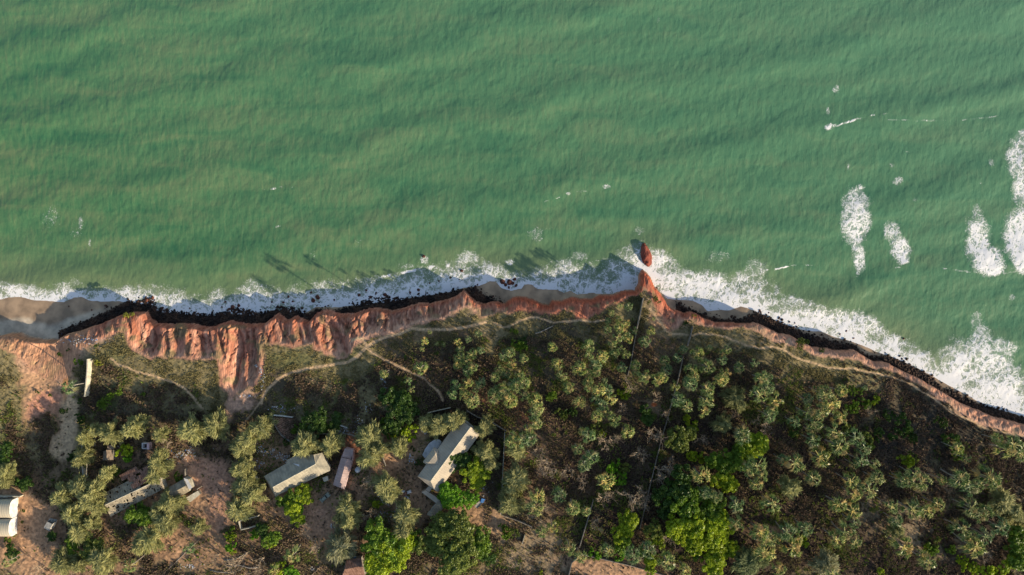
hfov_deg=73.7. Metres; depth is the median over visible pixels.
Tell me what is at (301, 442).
casuarina tree
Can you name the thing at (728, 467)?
broadleaf tree
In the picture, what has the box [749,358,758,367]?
fan palm
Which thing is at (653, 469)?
boundary wall
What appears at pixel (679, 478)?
broadleaf tree
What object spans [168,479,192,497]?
shed
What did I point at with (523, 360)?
fan palm
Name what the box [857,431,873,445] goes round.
shrub
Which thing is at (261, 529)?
broadleaf tree
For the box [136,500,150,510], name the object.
broadleaf tree
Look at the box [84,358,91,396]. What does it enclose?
boundary wall
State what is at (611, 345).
fan palm
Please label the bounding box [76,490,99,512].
casuarina tree
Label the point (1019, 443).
fan palm
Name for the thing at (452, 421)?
casuarina tree
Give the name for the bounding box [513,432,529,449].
fan palm
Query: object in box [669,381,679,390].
fan palm
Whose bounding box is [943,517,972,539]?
fan palm
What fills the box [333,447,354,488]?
pink building
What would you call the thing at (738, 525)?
fan palm
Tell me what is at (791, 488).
casuarina tree
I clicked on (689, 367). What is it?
fan palm
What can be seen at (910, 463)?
shrub
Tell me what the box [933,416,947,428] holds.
shrub
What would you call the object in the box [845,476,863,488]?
fan palm
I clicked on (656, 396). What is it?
bare tree
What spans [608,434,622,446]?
bare tree
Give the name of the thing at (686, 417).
shrub
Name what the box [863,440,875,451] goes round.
shrub
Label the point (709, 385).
fan palm
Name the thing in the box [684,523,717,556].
broadleaf tree
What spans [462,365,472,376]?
fan palm
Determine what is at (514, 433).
fan palm
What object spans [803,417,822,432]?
fan palm
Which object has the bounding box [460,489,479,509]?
broadleaf tree
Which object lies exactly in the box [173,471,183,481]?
shrub
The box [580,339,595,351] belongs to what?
fan palm
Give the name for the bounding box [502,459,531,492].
casuarina tree
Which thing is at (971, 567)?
shrub
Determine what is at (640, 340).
fan palm
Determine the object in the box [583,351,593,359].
fan palm
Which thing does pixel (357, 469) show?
water tank
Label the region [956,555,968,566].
shrub
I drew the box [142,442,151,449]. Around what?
roofless hut
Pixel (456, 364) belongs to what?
fan palm
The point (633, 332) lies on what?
fan palm
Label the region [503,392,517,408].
fan palm
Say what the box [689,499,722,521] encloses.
broadleaf tree
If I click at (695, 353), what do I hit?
fan palm
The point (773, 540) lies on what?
fan palm
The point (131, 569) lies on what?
fan palm
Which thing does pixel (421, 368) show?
fan palm
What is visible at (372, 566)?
broadleaf tree
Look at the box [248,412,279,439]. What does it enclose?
casuarina tree
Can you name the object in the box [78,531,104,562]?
broadleaf tree
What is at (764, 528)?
fan palm
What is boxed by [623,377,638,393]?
bare tree
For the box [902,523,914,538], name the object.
bare tree
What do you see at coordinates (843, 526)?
fan palm
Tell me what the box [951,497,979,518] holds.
fan palm
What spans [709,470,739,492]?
broadleaf tree
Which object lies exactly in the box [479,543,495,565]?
broadleaf tree
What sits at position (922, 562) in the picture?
fan palm
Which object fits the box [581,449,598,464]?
fan palm
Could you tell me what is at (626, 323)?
fan palm
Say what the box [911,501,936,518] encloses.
fan palm
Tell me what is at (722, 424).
casuarina tree
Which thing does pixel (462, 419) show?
casuarina tree
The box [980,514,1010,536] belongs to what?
fan palm
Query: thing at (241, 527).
ruined wall
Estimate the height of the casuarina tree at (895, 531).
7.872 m
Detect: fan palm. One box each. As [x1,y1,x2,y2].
[1,553,24,567]
[61,379,84,394]
[121,555,144,572]
[182,540,198,553]
[267,561,281,574]
[283,544,300,562]
[379,369,388,377]
[404,377,411,384]
[414,361,428,374]
[421,336,428,344]
[447,388,457,399]
[450,379,460,388]
[453,352,464,362]
[453,360,462,368]
[455,345,464,352]
[458,384,464,392]
[459,388,470,400]
[462,355,470,365]
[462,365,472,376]
[462,377,473,387]
[463,392,478,408]
[466,348,476,359]
[466,362,477,374]
[472,385,479,392]
[474,330,481,337]
[475,377,484,387]
[477,347,484,353]
[487,385,500,404]
[490,372,499,382]
[494,363,504,376]
[497,385,511,400]
[498,349,509,361]
[498,381,507,389]
[501,369,511,378]
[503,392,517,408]
[504,437,515,447]
[505,347,515,357]
[506,358,516,369]
[507,377,521,387]
[508,381,521,392]
[508,430,518,442]
[513,370,524,380]
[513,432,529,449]
[518,377,530,389]
[519,354,528,363]
[519,390,529,400]
[521,423,532,434]
[524,431,537,446]
[525,499,544,516]
[528,392,542,407]
[528,407,538,419]
[529,487,544,502]
[530,403,544,415]
[530,418,542,429]
[535,524,546,537]
[546,518,557,533]
[548,341,557,352]
[550,486,566,502]
[551,358,564,370]
[554,369,567,380]
[561,538,575,555]
[562,380,572,391]
[562,381,573,394]
[564,498,579,515]
[569,361,585,376]
[572,395,585,408]
[572,443,582,454]
[572,547,587,562]
[578,427,584,435]
[578,456,589,471]
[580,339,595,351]
[580,505,590,515]
[581,427,595,443]
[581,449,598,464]
[582,376,593,386]
[582,381,592,391]
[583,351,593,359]
[584,368,591,376]
[589,359,601,371]
[589,367,600,377]
[590,393,600,405]
[590,410,602,422]
[592,381,605,395]
[594,471,614,490]
[596,349,608,362]
[596,399,606,410]
[599,541,614,557]
[602,384,614,395]
[602,406,611,418]
[604,324,611,333]
[604,394,616,404]
[607,413,620,425]
[608,340,616,348]
[608,348,619,358]
[611,332,623,344]
[614,322,625,333]
[614,344,624,352]
[615,315,622,321]
[615,361,627,372]
[621,350,631,358]
[621,423,634,438]
[622,319,630,327]
[622,328,630,339]
[622,544,641,565]
[624,302,632,310]
[624,334,633,343]
[629,327,637,334]
[630,360,640,370]
[636,370,650,383]
[637,335,651,347]
[639,538,656,558]
[646,326,654,335]
[650,374,663,386]
[656,371,668,382]
[657,549,675,570]
[659,354,669,365]
[660,364,672,375]
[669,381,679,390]
[670,391,686,406]
[672,354,681,362]
[677,345,687,353]
[677,559,690,574]
[679,398,692,412]
[683,364,697,376]
[683,376,696,390]
[687,372,698,382]
[689,347,703,360]
[690,465,710,483]
[697,393,713,408]
[697,405,710,417]
[697,484,711,498]
[698,358,714,373]
[700,381,715,396]
[707,488,723,502]
[712,373,721,384]
[715,372,729,386]
[716,355,726,364]
[718,349,728,357]
[719,367,731,376]
[723,345,730,352]
[726,494,744,512]
[726,513,743,530]
[732,426,750,445]
[733,361,744,373]
[733,424,749,441]
[739,460,756,478]
[746,453,766,475]
[746,476,763,489]
[747,385,768,402]
[748,527,759,539]
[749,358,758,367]
[749,522,768,541]
[752,369,767,385]
[752,540,776,561]
[755,468,767,481]
[757,494,780,513]
[758,409,775,424]
[759,381,774,395]
[759,527,778,546]
[764,404,777,414]
[765,373,772,380]
[767,391,782,406]
[770,530,783,543]
[770,561,786,574]
[773,453,787,465]
[775,520,796,541]
[779,536,800,556]
[784,416,800,426]
[784,452,805,473]
[787,532,802,544]
[794,518,813,535]
[795,404,814,420]
[797,393,813,405]
[800,432,820,448]
[802,469,821,486]
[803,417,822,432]
[803,426,817,436]
[807,446,829,467]
[808,385,821,394]
[809,402,829,419]
[810,384,832,400]
[818,393,840,413]
[822,421,842,437]
[822,528,846,547]
[823,435,849,455]
[824,566,839,574]
[825,494,848,512]
[829,384,848,396]
[829,409,847,425]
[830,518,855,540]
[835,472,858,490]
[840,501,862,520]
[841,486,862,502]
[841,513,860,528]
[842,427,864,446]
[844,459,860,469]
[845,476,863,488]
[845,534,862,548]
[847,449,868,466]
[855,441,871,455]
[858,479,877,498]
[862,469,885,485]
[864,458,879,468]
[876,497,897,513]
[883,512,903,526]
[887,535,912,558]
[888,475,907,488]
[891,469,915,489]
[896,496,924,519]
[899,466,920,479]
[909,550,936,569]
[910,471,933,491]
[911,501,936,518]
[913,549,926,561]
[922,496,944,511]
[926,473,946,485]
[940,467,971,488]
[941,441,964,455]
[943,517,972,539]
[950,476,981,497]
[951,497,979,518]
[953,453,970,464]
[953,532,977,550]
[956,533,987,559]
[960,479,983,492]
[961,505,988,523]
[963,525,995,545]
[965,502,994,520]
[970,463,1001,486]
[980,471,1001,491]
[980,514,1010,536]
[981,432,1005,445]
[988,440,1015,458]
[992,433,1023,453]
[1013,446,1023,462]
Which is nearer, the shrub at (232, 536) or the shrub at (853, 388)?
the shrub at (232, 536)
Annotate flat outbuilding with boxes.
[427,500,442,515]
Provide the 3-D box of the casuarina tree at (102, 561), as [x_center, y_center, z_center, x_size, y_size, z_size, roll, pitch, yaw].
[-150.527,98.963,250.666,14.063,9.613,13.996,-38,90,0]
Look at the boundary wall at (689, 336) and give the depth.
258.77 m
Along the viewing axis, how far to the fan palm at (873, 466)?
249.43 m
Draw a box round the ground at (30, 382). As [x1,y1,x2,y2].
[0,286,1023,574]
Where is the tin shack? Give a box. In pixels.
[44,518,56,530]
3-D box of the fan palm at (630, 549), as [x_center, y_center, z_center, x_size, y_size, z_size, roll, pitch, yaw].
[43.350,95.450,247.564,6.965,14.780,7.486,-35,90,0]
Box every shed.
[0,497,18,517]
[0,516,17,535]
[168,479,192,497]
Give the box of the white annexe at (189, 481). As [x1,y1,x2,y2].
[184,476,194,488]
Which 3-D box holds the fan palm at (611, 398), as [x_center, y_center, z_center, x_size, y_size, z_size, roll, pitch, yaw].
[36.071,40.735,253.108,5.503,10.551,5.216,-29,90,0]
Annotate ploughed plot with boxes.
[274,417,295,438]
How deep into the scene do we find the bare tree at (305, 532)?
250.57 m
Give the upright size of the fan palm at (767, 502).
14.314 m
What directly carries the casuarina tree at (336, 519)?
on the ground at (30, 382)
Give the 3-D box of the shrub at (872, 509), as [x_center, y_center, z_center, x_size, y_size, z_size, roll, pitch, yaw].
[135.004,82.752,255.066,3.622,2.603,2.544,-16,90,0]
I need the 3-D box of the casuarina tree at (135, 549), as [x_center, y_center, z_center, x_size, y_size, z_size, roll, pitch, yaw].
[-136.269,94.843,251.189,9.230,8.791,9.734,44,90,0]
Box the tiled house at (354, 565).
[342,555,365,574]
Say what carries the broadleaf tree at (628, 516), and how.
on the ground at (30, 382)
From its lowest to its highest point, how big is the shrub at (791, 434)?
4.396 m
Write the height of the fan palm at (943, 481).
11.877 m
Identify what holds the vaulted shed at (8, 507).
on the ground at (30, 382)
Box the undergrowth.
[0,318,1017,574]
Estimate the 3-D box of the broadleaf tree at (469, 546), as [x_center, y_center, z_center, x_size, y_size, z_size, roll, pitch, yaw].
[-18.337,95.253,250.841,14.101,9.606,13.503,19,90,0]
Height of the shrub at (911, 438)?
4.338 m
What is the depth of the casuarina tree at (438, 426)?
249.07 m
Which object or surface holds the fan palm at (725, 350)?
on the ground at (30, 382)
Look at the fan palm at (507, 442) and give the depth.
246.57 m
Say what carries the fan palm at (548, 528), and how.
on the ground at (30, 382)
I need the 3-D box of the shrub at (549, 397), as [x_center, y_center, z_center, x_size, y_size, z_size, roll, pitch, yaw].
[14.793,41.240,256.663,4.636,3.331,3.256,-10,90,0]
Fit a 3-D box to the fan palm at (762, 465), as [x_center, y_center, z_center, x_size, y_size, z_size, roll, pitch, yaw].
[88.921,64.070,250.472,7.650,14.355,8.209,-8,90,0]
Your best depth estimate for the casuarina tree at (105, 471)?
251.32 m
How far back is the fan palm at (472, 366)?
249.55 m
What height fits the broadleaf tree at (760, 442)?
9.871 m
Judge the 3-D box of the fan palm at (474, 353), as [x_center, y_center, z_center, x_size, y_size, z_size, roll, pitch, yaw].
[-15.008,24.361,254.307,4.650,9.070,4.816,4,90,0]
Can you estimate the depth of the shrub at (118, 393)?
257.05 m
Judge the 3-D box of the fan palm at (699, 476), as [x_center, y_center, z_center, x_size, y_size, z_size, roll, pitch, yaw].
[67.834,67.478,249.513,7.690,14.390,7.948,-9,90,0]
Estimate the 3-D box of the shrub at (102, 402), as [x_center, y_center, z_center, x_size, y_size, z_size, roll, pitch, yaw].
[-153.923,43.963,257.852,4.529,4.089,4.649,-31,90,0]
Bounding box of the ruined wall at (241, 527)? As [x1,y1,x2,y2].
[238,521,254,529]
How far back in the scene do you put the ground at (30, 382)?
257.14 m
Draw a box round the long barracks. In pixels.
[102,465,166,516]
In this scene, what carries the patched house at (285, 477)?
on the ground at (30, 382)
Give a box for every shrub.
[4,537,11,546]
[59,408,67,413]
[66,452,75,461]
[73,358,83,364]
[74,413,84,424]
[94,360,102,365]
[96,397,107,409]
[105,393,114,404]
[113,466,120,475]
[115,386,122,395]
[115,444,133,456]
[122,452,132,462]
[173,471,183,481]
[224,531,236,542]
[225,542,236,551]
[228,526,235,536]
[249,529,258,539]
[275,561,285,574]
[290,424,297,433]
[372,500,384,507]
[379,417,385,429]
[400,424,418,442]
[501,524,510,539]
[507,528,519,538]
[511,339,521,347]
[515,341,527,352]
[545,393,557,401]
[546,391,555,400]
[554,408,567,420]
[564,407,577,416]
[588,547,601,560]
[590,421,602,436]
[596,488,606,495]
[606,458,620,473]
[610,471,626,485]
[613,547,624,561]
[617,386,631,400]
[617,463,631,479]
[682,414,697,427]
[686,451,703,461]
[698,453,703,463]
[788,423,802,437]
[793,535,809,547]
[795,337,804,344]
[842,424,855,432]
[844,400,859,413]
[848,385,863,395]
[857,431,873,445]
[858,397,871,408]
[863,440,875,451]
[869,506,878,512]
[871,395,880,404]
[873,427,884,442]
[876,567,884,574]
[882,408,895,421]
[887,427,902,440]
[894,412,913,434]
[896,454,914,467]
[902,432,917,443]
[905,450,919,462]
[926,542,938,556]
[931,536,940,547]
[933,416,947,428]
[941,433,960,445]
[945,545,956,554]
[951,446,963,460]
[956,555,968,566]
[961,561,980,574]
[980,565,1006,574]
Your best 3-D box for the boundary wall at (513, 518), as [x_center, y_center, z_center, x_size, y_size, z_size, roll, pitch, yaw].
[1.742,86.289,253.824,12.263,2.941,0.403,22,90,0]
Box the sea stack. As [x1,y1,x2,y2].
[641,243,651,266]
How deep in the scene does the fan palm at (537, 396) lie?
245.56 m
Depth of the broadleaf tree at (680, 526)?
244.60 m
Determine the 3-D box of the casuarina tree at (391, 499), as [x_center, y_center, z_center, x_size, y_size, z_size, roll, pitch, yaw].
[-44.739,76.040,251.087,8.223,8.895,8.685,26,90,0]
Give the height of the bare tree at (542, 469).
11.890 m
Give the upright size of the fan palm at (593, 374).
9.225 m
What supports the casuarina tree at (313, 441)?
on the ground at (30, 382)
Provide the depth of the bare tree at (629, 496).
247.49 m
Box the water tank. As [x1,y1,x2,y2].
[355,466,360,472]
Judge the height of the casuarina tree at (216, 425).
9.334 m
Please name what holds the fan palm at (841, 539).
on the ground at (30, 382)
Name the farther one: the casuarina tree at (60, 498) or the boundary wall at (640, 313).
the boundary wall at (640, 313)
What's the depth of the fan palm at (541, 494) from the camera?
244.46 m
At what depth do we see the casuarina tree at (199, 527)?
250.44 m
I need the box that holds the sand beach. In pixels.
[0,271,1023,421]
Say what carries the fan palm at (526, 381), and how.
on the ground at (30, 382)
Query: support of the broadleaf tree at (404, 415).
on the ground at (30, 382)
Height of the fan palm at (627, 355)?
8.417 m
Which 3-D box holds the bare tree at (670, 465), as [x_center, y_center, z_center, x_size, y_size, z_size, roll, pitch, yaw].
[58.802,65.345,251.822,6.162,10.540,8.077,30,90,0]
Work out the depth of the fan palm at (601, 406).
247.65 m
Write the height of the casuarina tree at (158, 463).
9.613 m
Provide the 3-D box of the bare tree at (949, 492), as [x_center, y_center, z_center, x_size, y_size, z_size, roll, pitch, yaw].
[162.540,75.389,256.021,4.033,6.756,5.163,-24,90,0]
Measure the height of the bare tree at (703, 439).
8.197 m
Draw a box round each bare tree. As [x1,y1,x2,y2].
[28,563,44,574]
[208,553,219,565]
[221,558,234,574]
[227,551,247,573]
[245,557,266,574]
[299,523,308,535]
[307,535,319,553]
[362,507,376,519]
[363,473,372,486]
[505,553,524,569]
[521,556,531,565]
[527,446,542,455]
[535,451,554,475]
[535,460,558,478]
[541,499,556,513]
[554,467,574,477]
[577,472,585,490]
[589,516,606,532]
[597,491,619,507]
[598,429,608,450]
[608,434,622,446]
[616,490,642,511]
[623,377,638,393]
[631,446,650,462]
[635,485,646,500]
[639,492,651,509]
[647,427,667,448]
[650,466,671,483]
[652,392,660,401]
[662,534,675,548]
[663,456,674,475]
[694,435,706,444]
[761,421,774,433]
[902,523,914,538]
[941,485,953,497]
[977,550,992,564]
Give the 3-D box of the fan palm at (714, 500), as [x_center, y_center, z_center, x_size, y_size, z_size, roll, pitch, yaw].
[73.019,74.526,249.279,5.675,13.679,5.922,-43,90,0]
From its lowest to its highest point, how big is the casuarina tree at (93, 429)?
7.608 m
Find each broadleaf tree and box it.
[0,441,12,462]
[4,543,20,561]
[14,476,33,492]
[46,530,56,540]
[64,535,79,555]
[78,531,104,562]
[123,504,151,526]
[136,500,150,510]
[255,522,269,542]
[260,531,281,549]
[275,487,301,507]
[283,565,299,574]
[284,500,305,526]
[294,483,313,504]
[297,501,303,513]
[298,423,307,432]
[301,406,326,437]
[318,422,329,433]
[327,411,344,432]
[360,515,404,562]
[363,533,398,574]
[378,386,412,410]
[379,415,401,436]
[384,401,420,430]
[385,534,417,572]
[398,528,421,552]
[412,534,446,556]
[424,511,447,540]
[432,508,475,544]
[434,538,470,574]
[438,479,461,500]
[441,493,463,509]
[443,535,482,567]
[448,452,471,468]
[459,455,491,483]
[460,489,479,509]
[469,477,485,493]
[472,523,491,559]
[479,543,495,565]
[610,520,633,544]
[614,534,631,554]
[617,508,639,529]
[639,404,653,425]
[643,517,663,540]
[644,555,656,574]
[650,533,665,549]
[651,477,676,507]
[656,498,673,519]
[660,425,688,452]
[665,512,705,540]
[666,486,702,519]
[668,464,694,506]
[671,532,705,548]
[680,426,696,446]
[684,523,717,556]
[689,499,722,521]
[690,551,705,561]
[696,485,709,503]
[700,557,726,574]
[703,536,725,570]
[704,448,732,469]
[705,509,729,545]
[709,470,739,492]
[713,495,729,527]
[714,523,734,550]
[714,540,739,559]
[716,455,743,476]
[724,445,737,463]
[733,445,752,471]
[735,439,758,458]
[748,431,768,455]
[997,554,1016,572]
[1003,525,1023,554]
[1004,545,1023,570]
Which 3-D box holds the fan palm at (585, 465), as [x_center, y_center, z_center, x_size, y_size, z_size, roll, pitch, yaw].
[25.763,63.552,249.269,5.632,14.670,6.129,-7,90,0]
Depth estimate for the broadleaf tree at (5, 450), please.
253.04 m
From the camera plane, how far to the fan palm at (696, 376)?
250.35 m
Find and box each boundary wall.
[0,495,22,496]
[81,445,87,477]
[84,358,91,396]
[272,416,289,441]
[319,433,356,437]
[466,410,506,430]
[501,513,531,526]
[568,553,663,574]
[579,499,593,547]
[627,329,636,375]
[636,298,643,328]
[639,409,669,528]
[669,357,683,408]
[687,326,692,345]
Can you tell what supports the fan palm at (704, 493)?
on the ground at (30, 382)
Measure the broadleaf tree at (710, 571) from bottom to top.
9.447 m
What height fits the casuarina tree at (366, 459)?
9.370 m
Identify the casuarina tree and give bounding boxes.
[0,461,16,479]
[0,475,15,489]
[46,480,72,507]
[48,545,79,574]
[60,500,86,527]
[66,472,92,497]
[67,515,90,548]
[68,555,89,573]
[70,441,95,469]
[70,457,81,468]
[74,429,95,446]
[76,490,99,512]
[81,474,108,502]
[82,543,119,574]
[83,513,102,530]
[85,497,110,517]
[88,421,99,437]
[96,416,124,445]
[98,464,117,480]
[120,417,144,438]
[126,414,151,430]
[128,523,165,554]
[129,532,149,556]
[143,460,169,484]
[147,449,174,472]
[147,511,181,537]
[148,501,163,519]
[151,425,169,442]
[152,446,165,457]
[156,485,189,516]
[175,411,206,446]
[187,418,204,436]
[190,516,211,536]
[201,406,230,441]
[225,495,255,522]
[228,433,255,460]
[228,457,247,480]
[229,474,259,496]
[236,428,258,451]
[237,482,269,505]
[239,468,259,484]
[240,455,256,469]
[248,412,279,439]
[290,428,319,458]
[308,432,320,449]
[317,428,346,458]
[323,522,359,565]
[332,511,341,524]
[335,433,345,447]
[336,491,362,517]
[339,510,362,530]
[352,419,383,450]
[355,447,381,470]
[370,438,389,458]
[370,470,399,498]
[380,486,402,504]
[388,436,407,459]
[392,497,421,527]
[392,520,412,539]
[418,412,434,432]
[428,413,449,440]
[443,409,463,430]
[456,411,468,424]
[470,440,485,457]
[473,414,497,440]
[479,438,499,462]
[483,457,501,470]
[497,489,526,516]
[500,477,518,496]
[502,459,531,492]
[505,437,528,461]
[710,411,731,433]
[717,385,745,409]
[729,544,759,574]
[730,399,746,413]
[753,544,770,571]
[776,474,802,501]
[806,544,841,574]
[881,522,905,539]
[985,485,1017,514]
[995,503,1023,524]
[1010,511,1023,526]
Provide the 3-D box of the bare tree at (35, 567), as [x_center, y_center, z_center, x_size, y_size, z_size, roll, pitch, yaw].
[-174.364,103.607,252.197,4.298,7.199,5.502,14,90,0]
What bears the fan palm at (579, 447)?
on the ground at (30, 382)
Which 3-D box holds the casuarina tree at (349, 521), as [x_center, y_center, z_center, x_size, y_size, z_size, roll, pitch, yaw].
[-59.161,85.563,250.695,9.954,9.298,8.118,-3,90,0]
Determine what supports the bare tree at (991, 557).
on the ground at (30, 382)
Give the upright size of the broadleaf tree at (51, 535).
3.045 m
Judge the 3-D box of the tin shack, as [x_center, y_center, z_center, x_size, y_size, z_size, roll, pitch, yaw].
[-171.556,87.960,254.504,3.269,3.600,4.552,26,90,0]
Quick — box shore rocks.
[58,284,1023,422]
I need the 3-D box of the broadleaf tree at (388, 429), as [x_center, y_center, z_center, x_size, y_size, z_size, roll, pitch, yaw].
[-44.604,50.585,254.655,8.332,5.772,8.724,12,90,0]
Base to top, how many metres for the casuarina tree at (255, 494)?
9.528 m
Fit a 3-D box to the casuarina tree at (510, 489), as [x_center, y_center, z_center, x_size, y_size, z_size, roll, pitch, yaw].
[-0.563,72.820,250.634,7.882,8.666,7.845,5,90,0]
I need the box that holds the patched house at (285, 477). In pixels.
[264,452,330,496]
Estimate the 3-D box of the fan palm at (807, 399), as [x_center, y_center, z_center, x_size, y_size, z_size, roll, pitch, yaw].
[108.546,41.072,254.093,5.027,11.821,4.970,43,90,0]
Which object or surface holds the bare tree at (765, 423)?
on the ground at (30, 382)
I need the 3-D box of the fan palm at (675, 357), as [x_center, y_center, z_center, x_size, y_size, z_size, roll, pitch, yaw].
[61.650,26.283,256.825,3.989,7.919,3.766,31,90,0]
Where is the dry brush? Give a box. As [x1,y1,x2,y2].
[0,323,1023,574]
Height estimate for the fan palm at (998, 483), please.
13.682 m
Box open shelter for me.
[187,490,201,501]
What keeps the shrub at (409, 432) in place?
on the ground at (30, 382)
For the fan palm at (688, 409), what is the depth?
247.76 m
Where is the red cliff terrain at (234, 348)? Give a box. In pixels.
[0,269,1023,434]
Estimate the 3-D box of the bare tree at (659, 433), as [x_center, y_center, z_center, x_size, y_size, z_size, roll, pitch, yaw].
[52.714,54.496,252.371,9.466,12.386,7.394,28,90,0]
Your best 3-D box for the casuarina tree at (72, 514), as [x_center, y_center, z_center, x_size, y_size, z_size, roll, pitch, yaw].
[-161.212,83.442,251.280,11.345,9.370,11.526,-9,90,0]
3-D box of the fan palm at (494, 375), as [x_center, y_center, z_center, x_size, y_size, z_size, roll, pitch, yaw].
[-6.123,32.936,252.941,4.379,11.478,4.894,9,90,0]
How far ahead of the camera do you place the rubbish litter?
257.29 m
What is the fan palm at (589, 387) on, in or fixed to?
on the ground at (30, 382)
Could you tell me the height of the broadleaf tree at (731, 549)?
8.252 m
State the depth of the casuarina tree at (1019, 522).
253.28 m
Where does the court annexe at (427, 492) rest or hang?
on the ground at (30, 382)
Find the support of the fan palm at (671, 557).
on the ground at (30, 382)
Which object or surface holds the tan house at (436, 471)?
on the ground at (30, 382)
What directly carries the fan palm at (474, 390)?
on the ground at (30, 382)
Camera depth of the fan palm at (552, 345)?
251.82 m
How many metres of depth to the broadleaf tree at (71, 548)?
250.72 m
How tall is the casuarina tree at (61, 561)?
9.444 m
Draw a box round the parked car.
[319,492,330,502]
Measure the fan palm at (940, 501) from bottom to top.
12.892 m
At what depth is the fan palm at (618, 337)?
251.57 m
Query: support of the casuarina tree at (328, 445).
on the ground at (30, 382)
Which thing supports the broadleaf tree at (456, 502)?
on the ground at (30, 382)
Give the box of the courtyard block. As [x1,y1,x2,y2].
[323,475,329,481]
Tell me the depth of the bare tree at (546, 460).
247.95 m
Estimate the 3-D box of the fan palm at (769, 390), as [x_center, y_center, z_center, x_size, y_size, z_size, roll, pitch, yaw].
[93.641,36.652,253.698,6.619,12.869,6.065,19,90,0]
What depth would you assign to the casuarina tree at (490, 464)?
248.64 m
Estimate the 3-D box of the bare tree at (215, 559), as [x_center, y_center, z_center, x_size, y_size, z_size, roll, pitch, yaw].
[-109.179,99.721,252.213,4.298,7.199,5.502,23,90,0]
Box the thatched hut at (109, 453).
[103,445,115,459]
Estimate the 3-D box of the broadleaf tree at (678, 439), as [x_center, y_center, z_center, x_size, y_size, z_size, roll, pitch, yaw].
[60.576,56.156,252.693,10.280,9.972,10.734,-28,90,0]
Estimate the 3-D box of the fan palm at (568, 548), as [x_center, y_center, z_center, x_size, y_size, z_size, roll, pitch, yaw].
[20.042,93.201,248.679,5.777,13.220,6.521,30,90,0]
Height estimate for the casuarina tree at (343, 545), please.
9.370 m
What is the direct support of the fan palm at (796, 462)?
on the ground at (30, 382)
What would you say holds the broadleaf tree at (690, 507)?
on the ground at (30, 382)
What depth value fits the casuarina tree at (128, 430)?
250.88 m
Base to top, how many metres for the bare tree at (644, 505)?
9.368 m
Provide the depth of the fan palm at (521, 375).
250.43 m
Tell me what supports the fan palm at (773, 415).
on the ground at (30, 382)
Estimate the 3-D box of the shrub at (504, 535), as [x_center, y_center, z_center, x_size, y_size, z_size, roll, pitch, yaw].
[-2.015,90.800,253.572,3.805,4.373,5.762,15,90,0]
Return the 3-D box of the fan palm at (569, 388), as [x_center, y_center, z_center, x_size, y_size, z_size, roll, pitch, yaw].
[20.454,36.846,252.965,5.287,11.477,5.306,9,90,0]
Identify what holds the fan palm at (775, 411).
on the ground at (30, 382)
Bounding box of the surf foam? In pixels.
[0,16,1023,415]
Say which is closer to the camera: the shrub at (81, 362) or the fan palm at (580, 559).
the fan palm at (580, 559)
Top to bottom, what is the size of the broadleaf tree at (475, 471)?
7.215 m
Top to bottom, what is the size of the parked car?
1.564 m
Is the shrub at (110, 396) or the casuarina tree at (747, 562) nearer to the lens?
the casuarina tree at (747, 562)
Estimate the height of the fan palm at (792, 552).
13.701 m
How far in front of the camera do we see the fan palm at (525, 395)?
247.76 m
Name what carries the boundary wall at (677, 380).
on the ground at (30, 382)
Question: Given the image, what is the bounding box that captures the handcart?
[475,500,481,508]
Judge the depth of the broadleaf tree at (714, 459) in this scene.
250.13 m
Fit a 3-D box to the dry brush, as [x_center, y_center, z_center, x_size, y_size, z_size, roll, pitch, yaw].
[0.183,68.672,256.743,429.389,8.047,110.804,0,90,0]
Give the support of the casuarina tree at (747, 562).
on the ground at (30, 382)
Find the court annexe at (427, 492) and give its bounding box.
[422,486,438,502]
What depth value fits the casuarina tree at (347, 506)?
248.94 m
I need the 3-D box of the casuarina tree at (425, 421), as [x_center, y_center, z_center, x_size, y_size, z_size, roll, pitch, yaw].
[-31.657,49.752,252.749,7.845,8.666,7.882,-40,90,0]
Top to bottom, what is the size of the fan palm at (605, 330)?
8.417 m
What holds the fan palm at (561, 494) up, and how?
on the ground at (30, 382)
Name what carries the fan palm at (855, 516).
on the ground at (30, 382)
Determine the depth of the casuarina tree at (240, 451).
251.50 m
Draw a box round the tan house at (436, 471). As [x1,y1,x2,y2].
[418,420,478,491]
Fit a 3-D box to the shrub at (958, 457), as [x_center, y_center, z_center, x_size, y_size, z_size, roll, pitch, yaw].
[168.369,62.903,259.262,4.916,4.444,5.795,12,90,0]
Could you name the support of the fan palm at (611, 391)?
on the ground at (30, 382)
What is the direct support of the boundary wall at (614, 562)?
on the ground at (30, 382)
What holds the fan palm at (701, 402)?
on the ground at (30, 382)
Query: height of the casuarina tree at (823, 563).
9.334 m
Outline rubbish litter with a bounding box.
[60,334,492,569]
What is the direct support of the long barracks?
on the ground at (30, 382)
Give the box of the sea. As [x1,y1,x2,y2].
[0,0,1023,369]
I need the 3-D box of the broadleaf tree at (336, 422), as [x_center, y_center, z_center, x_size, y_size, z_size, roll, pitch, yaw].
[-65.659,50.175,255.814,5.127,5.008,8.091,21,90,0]
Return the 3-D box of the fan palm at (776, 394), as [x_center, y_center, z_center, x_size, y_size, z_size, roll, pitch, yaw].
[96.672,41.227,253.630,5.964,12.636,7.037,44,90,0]
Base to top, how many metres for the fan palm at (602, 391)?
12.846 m
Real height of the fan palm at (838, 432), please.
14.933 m
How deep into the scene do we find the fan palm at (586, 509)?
246.74 m
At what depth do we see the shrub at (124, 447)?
254.13 m
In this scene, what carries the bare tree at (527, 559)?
on the ground at (30, 382)
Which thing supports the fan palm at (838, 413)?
on the ground at (30, 382)
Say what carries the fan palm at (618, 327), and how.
on the ground at (30, 382)
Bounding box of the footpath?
[111,307,1023,435]

